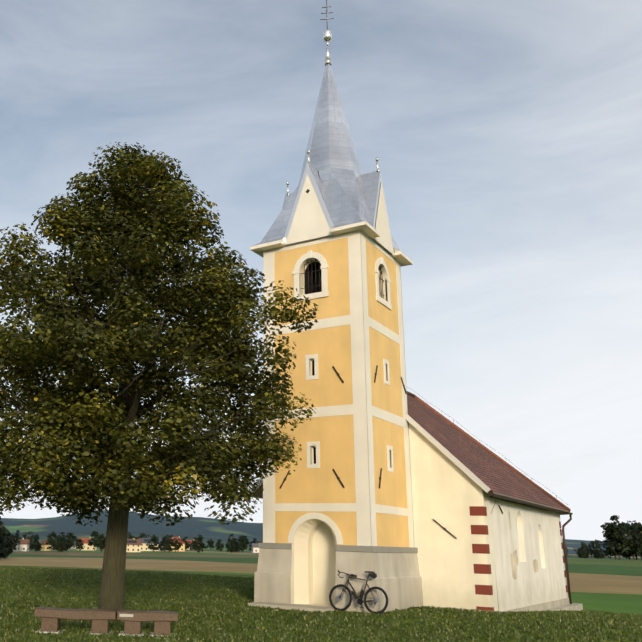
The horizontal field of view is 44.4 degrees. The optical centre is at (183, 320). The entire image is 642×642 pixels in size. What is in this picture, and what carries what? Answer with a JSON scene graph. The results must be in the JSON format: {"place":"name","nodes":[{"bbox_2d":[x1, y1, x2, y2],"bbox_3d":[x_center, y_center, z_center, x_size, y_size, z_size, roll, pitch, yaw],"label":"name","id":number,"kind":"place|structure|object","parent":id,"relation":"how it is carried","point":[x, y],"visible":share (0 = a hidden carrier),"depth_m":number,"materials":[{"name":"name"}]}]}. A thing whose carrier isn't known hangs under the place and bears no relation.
{"place":"outdoors","nodes":[
{"label":"outdoors","id":0,"kind":"place"},
{"bbox_2d":[0,510,641,641],"bbox_3d":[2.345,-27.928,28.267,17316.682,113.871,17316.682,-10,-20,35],"label":"ground","id":1,"kind":"structure","parent":0,"point":[612,584],"depth_m":247.96,"materials":[{"name":"green plant"}]},
{"bbox_2d":[0,512,7,557],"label":"tree","id":2,"kind":"object","parent":1,"relation":"on","point":[1,513],"visible":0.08,"depth_m":290.90,"materials":[{"name":"green plant"}]},
{"bbox_2d":[0,523,9,557],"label":"tree","id":3,"kind":"object","parent":1,"relation":"on","point":[4,531],"depth_m":284.16,"materials":[{"name":"green plant"}]},
{"bbox_2d":[4,528,12,558],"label":"tree","id":4,"kind":"object","parent":1,"relation":"on","point":[9,542],"depth_m":308.47,"materials":[{"name":"green plant"}]},
{"bbox_2d":[9,534,21,549],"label":"tree","id":5,"kind":"object","parent":1,"relation":"on","point":[15,543],"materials":[{"name":"green plant"}]},
{"bbox_2d":[18,538,29,550],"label":"village house","id":6,"kind":"structure","parent":1,"relation":"on","point":[24,544],"depth_m":494.69,"materials":[{"name":"white paint"}]},
{"bbox_2d":[22,531,35,548],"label":"tree","id":7,"kind":"object","parent":1,"relation":"on","point":[28,537],"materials":[{"name":"green plant"}]},
{"bbox_2d":[30,534,41,551],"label":"tree","id":8,"kind":"object","parent":1,"relation":"on","point":[37,547],"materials":[{"name":"green plant"}]},
{"bbox_2d":[41,540,55,550],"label":"village house","id":9,"kind":"structure","parent":1,"relation":"on","point":[44,546],"depth_m":526.23,"materials":[{"name":"brown"}]},
{"bbox_2d":[45,531,56,550],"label":"tree","id":10,"kind":"object","parent":1,"relation":"on","point":[50,540],"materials":[{"name":"green plant"}]},
{"bbox_2d":[52,535,65,549],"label":"tree","id":11,"kind":"object","parent":1,"relation":"on","point":[60,543],"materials":[{"name":"green plant"}]},
{"bbox_2d":[52,532,69,550],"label":"tree","id":12,"kind":"object","parent":1,"relation":"on","point":[67,546],"visible":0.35,"depth_m":498.19,"materials":[{"name":"green plant"}]},
{"bbox_2d":[67,540,73,547],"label":"tree","id":13,"kind":"object","parent":1,"relation":"on","point":[71,544],"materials":[{"name":"green plant"}]},
{"bbox_2d":[65,532,77,548],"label":"tree","id":14,"kind":"object","parent":1,"relation":"on","point":[73,538],"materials":[{"name":"green plant"}]},
{"bbox_2d":[35,629,113,634],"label":"bench pads","id":15,"kind":"object","parent":1,"relation":"on","point":[46,632],"visible":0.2,"depth_m":15.51,"materials":[{"name":"concrete"}]},
{"bbox_2d":[34,607,117,632],"bbox_3d":[-2.225,6.258,15.754,1.672,0.618,0.446,2,-16,1],"label":"bench","id":16,"kind":"object","parent":1,"relation":"on","point":[51,617],"visible":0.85,"depth_m":15.61,"materials":[{"name":"brown wood"}]},
{"bbox_2d":[75,539,84,550],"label":"tree","id":17,"kind":"object","parent":1,"relation":"on","point":[80,546],"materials":[{"name":"green plant"}]},
{"bbox_2d":[77,538,95,549],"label":"village house","id":18,"kind":"structure","parent":1,"relation":"on","point":[87,545],"depth_m":548.73,"materials":[{"name":"beige paint"}]},
{"bbox_2d":[88,530,100,550],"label":"tree","id":19,"kind":"object","parent":1,"relation":"on","point":[92,540],"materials":[{"name":"green plant"}]},
{"bbox_2d":[93,533,105,551],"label":"tree","id":20,"kind":"object","parent":1,"relation":"on","point":[100,542],"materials":[{"name":"green plant"}]},
{"bbox_2d":[127,532,134,538],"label":"tree","id":21,"kind":"object","parent":1,"relation":"on","point":[130,536],"visible":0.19,"depth_m":622.41,"materials":[{"name":"green plant"}]},
{"bbox_2d":[126,538,141,551],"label":"village house","id":22,"kind":"structure","parent":1,"relation":"on","point":[133,545],"depth_m":493.84,"materials":[{"name":"beige paint"}]},
{"bbox_2d":[137,533,149,538],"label":"tree","id":23,"kind":"object","parent":1,"relation":"on","point":[141,536],"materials":[{"name":"green plant"}]},
{"bbox_2d":[119,614,174,636],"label":"bench pads","id":24,"kind":"object","parent":1,"relation":"on","point":[131,615],"visible":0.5,"depth_m":15.59,"materials":[{"name":"concrete"}]},
{"bbox_2d":[117,609,178,634],"bbox_3d":[-0.739,6.299,15.743,1.248,0.617,0.448,2,-16,1],"label":"bench","id":25,"kind":"object","parent":1,"relation":"on","point":[162,620],"visible":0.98,"depth_m":15.59,"materials":[{"name":"brown wood"}]},
{"bbox_2d":[139,538,162,550],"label":"village house","id":26,"kind":"structure","parent":1,"relation":"on","point":[144,541],"depth_m":546.44,"materials":[{"name":"beige paint"}]},
{"bbox_2d":[146,535,160,550],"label":"tree","id":27,"kind":"object","parent":1,"relation":"on","point":[151,546],"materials":[{"name":"green plant"}]},
{"bbox_2d":[0,142,318,620],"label":"linden tree","id":28,"kind":"object","parent":1,"relation":"on","point":[52,335],"depth_m":18.20,"materials":[{"name":"green plant"}]},
{"bbox_2d":[158,536,168,551],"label":"tree","id":29,"kind":"object","parent":1,"relation":"on","point":[162,544],"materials":[{"name":"green plant"}]},
{"bbox_2d":[164,538,175,552],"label":"tree","id":30,"kind":"object","parent":1,"relation":"on","point":[167,542],"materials":[{"name":"green plant"}]},
{"bbox_2d":[165,536,185,551],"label":"village house","id":31,"kind":"structure","parent":1,"relation":"on","point":[182,548],"depth_m":555.50,"materials":[{"name":"brown paint"}]},
{"bbox_2d":[172,537,182,551],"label":"tree","id":32,"kind":"object","parent":1,"relation":"on","point":[177,547],"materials":[{"name":"green plant"}]},
{"bbox_2d":[181,537,191,548],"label":"tree","id":33,"kind":"object","parent":1,"relation":"on","point":[187,543],"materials":[{"name":"green plant"}]},
{"bbox_2d":[191,534,206,552],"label":"tree","id":34,"kind":"object","parent":1,"relation":"on","point":[199,539],"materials":[{"name":"green plant"}]},
{"bbox_2d":[207,538,214,550],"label":"tree","id":35,"kind":"object","parent":1,"relation":"on","point":[210,542],"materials":[{"name":"green plant"}]},
{"bbox_2d":[214,539,223,550],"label":"tree","id":36,"kind":"object","parent":1,"relation":"on","point":[218,544],"visible":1,"depth_m":576.81,"materials":[{"name":"green plant"}]},
{"bbox_2d":[225,541,235,551],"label":"tree","id":37,"kind":"object","parent":1,"relation":"on","point":[233,544],"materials":[{"name":"green plant"}]},
{"bbox_2d":[226,533,239,551],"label":"tree","id":38,"kind":"object","parent":1,"relation":"on","point":[229,539],"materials":[{"name":"green plant"}]},
{"bbox_2d":[230,538,239,552],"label":"tree","id":39,"kind":"object","parent":1,"relation":"on","point":[236,543],"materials":[{"name":"green plant"}]},
{"bbox_2d":[238,538,246,551],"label":"tree","id":40,"kind":"object","parent":1,"relation":"on","point":[243,548],"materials":[{"name":"green plant"}]},
{"bbox_2d":[239,535,249,551],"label":"tree","id":41,"kind":"object","parent":1,"relation":"on","point":[246,541],"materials":[{"name":"green plant"}]},
{"bbox_2d":[251,543,259,552],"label":"village house","id":42,"kind":"structure","parent":1,"relation":"on","point":[254,548],"depth_m":578.82,"materials":[{"name":"white paint"}]},
{"bbox_2d":[248,602,336,611],"bbox_3d":[3.045,8.055,21.329,2.350,0.245,0.950,-10,-20,35],"label":"doorstep","id":43,"kind":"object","parent":1,"relation":"on","point":[311,608],"depth_m":21.11,"materials":[{"name":"grey stone"}]},
{"bbox_2d":[0,566,641,641],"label":"lawn grass tufts","id":44,"kind":"object","parent":1,"relation":"on","point":[244,588],"visible":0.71,"depth_m":18.93,"materials":[{"name":"green plant"}]},
{"bbox_2d":[254,543,422,612],"bbox_3d":[4.728,8.136,22.972,3.820,2.700,3.820,-10,-20,35],"label":"tower base","id":45,"kind":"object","parent":1,"relation":"on","point":[398,579],"depth_m":21.94,"materials":[{"name":"white paint"}]},
{"bbox_2d":[275,237,408,606],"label":"church tower walls","id":46,"kind":"structure","parent":1,"relation":"on","point":[333,435],"depth_m":23.11,"materials":[{"name":"yellow paint"}]},
{"bbox_2d":[250,64,412,266],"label":"spire roof","id":47,"kind":"structure","parent":46,"relation":"on","point":[347,191],"depth_m":25.61,"materials":[{"name":"grey metal"}]},
{"bbox_2d":[286,29,378,194],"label":"finials","id":48,"kind":"object","parent":47,"relation":"on","point":[327,35],"visible":0.79,"depth_m":28.03,"materials":[{"name":"silver metal"}]},
{"bbox_2d":[320,0,333,28],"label":"cross","id":49,"kind":"object","parent":48,"relation":"on","point":[326,14],"visible":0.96,"depth_m":28.59,"materials":[{"name":"grey metal"}]},
{"bbox_2d":[263,230,413,546],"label":"tower trim bands","id":50,"kind":"object","parent":46,"relation":"attached to","point":[361,409],"visible":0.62,"depth_m":23.03,"materials":[{"name":"beige paint"}]},
{"bbox_2d":[288,250,393,543],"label":"window surrounds","id":51,"kind":"object","parent":46,"relation":"attached to","point":[299,521],"visible":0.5,"depth_m":23.77,"materials":[{"name":"beige paint"}]},
{"bbox_2d":[280,259,406,488],"bbox_3d":[4.946,1.844,24.680,3.364,7.193,3.366,-10,-20,35],"label":"church tower ironwork","id":52,"kind":"object","parent":46,"relation":"attached to","point":[338,374],"visible":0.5,"depth_m":24.27,"materials":[{"name":"black metal"}]},
{"bbox_2d":[329,570,387,613],"bbox_3d":[4.675,7.253,20.515,0.493,1.073,1.698,15,-21,-38],"label":"bicycle","id":53,"kind":"object","parent":1,"relation":"on","point":[360,601],"visible":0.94,"depth_m":20.48,"materials":[{"name":"rubber"},{"name":"dark painted metal"},{"name":"fabric"}]},
{"bbox_2d":[427,598,582,611],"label":"foundation plinth","id":54,"kind":"structure","parent":1,"relation":"on","point":[561,604],"depth_m":28.25,"materials":[{"name":"grey concrete"}]},
{"bbox_2d":[490,497,567,610],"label":"church nave walls","id":55,"kind":"structure","parent":1,"relation":"on","point":[532,534],"depth_m":26.82,"materials":[{"name":"white paint"}]},
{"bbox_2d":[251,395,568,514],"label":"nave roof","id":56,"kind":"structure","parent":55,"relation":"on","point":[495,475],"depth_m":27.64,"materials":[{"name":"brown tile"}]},
{"bbox_2d":[407,387,567,608],"bbox_3d":[11.142,6.516,28.905,4.151,8.086,11.909,-10,-20,35],"label":"church lightning conductor","id":57,"kind":"object","parent":55,"relation":"attached to","point":[496,497],"visible":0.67,"depth_m":31.09,"materials":[{"name":"grey metal"}]},
{"bbox_2d":[577,549,588,557],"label":"hedge foliage","id":58,"kind":"object","parent":1,"relation":"on","point":[581,552],"depth_m":343.36,"materials":[{"name":"green plant"}]},
{"bbox_2d":[574,541,592,557],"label":"tree foliage","id":59,"kind":"object","parent":1,"relation":"on","point":[583,545],"materials":[{"name":"green plant"}]},
{"bbox_2d":[587,539,604,558],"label":"tree foliage","id":60,"kind":"object","parent":1,"relation":"on","point":[597,547],"materials":[{"name":"green plant"}]},
{"bbox_2d":[592,550,602,558],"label":"hedge foliage","id":61,"kind":"object","parent":1,"relation":"on","point":[598,553],"depth_m":348.52,"materials":[{"name":"green plant"}]},
{"bbox_2d":[600,527,622,558],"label":"tree foliage","id":62,"kind":"object","parent":1,"relation":"on","point":[607,551],"depth_m":336.38,"materials":[{"name":"green plant"}]},
{"bbox_2d":[600,515,639,559],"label":"tree foliage","id":63,"kind":"object","parent":1,"relation":"on","point":[612,529],"depth_m":329.63,"materials":[{"name":"green plant"}]},
{"bbox_2d":[618,522,635,559],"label":"tree foliage","id":64,"kind":"object","parent":1,"relation":"on","point":[623,523],"depth_m":351.03,"materials":[{"name":"green plant"}]},
{"bbox_2d":[621,523,641,559],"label":"tree foliage","id":65,"kind":"object","parent":1,"relation":"on","point":[638,550],"depth_m":334.20,"materials":[{"name":"green plant"}]},
{"bbox_2d":[627,520,641,559],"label":"tree foliage","id":66,"kind":"object","parent":1,"relation":"on","point":[637,531],"depth_m":373.51,"materials":[{"name":"green plant"}]},
{"bbox_2d":[632,522,641,559],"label":"tree foliage","id":67,"kind":"object","parent":1,"relation":"on","point":[639,525],"depth_m":371.50,"materials":[{"name":"green plant"}]},
{"bbox_2d":[0,0,641,540],"label":"sky","id":68,"kind":"structure","parent":0,"point":[505,136],"materials":[{"name":"blue"}]},
{"bbox_2d":[313,523,335,604],"bbox_3d":[4.281,7.075,22.588,1.100,2.500,0.330,-10,-20,35],"label":"church door","id":69,"kind":"structure","parent":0,"point":[324,572],"depth_m":22.46,"materials":[{"name":"beige paint"}]},
{"bbox_2d":[285,173,393,254],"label":"gables","id":70,"kind":"structure","parent":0,"point":[309,221],"depth_m":24.85,"materials":[{"name":"beige paint"}]},
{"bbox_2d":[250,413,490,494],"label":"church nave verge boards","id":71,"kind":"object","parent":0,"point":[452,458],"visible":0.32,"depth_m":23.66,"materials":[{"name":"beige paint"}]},
{"bbox_2d":[408,422,498,610],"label":"church nave west wall","id":72,"kind":"structure","parent":0,"point":[447,492],"depth_m":23.22,"materials":[{"name":"beige paint"}]},
{"bbox_2d":[433,505,502,538],"bbox_3d":[9.106,6.245,23.835,0.607,1.108,2.908,-31,-36,62],"label":"church nave ironwork","id":73,"kind":"object","parent":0,"point":[450,533],"visible":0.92,"depth_m":23.34,"materials":[{"name":"black metal"}]},
{"bbox_2d":[407,391,570,511],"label":"church nave ridge tiles","id":74,"kind":"object","parent":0,"point":[489,451],"visible":0.33,"depth_m":31.32,"materials":[{"name":"brown tile"}]},
{"bbox_2d":[469,506,567,610],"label":"church nave quoins","id":75,"kind":"object","parent":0,"point":[481,549],"visible":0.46,"depth_m":22.58,"materials":[{"name":"red paint"}]},
{"bbox_2d":[508,512,538,579],"bbox_3d":[11.772,7.762,26.476,0.006,2.205,3.945,-10,-20,35],"label":"church nave fresco","id":76,"kind":"object","parent":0,"point":[514,559],"visible":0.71,"depth_m":25.28,"materials":[{"name":"beige paint"}]},
{"bbox_2d":[488,490,572,603],"bbox_3d":[12.544,8.646,26.928,0.401,4.388,12.510,-10,-20,35],"label":"church nave gutter","id":77,"kind":"object","parent":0,"point":[490,493],"visible":1,"depth_m":31.04,"materials":[{"name":"brown metal"}]}
]}

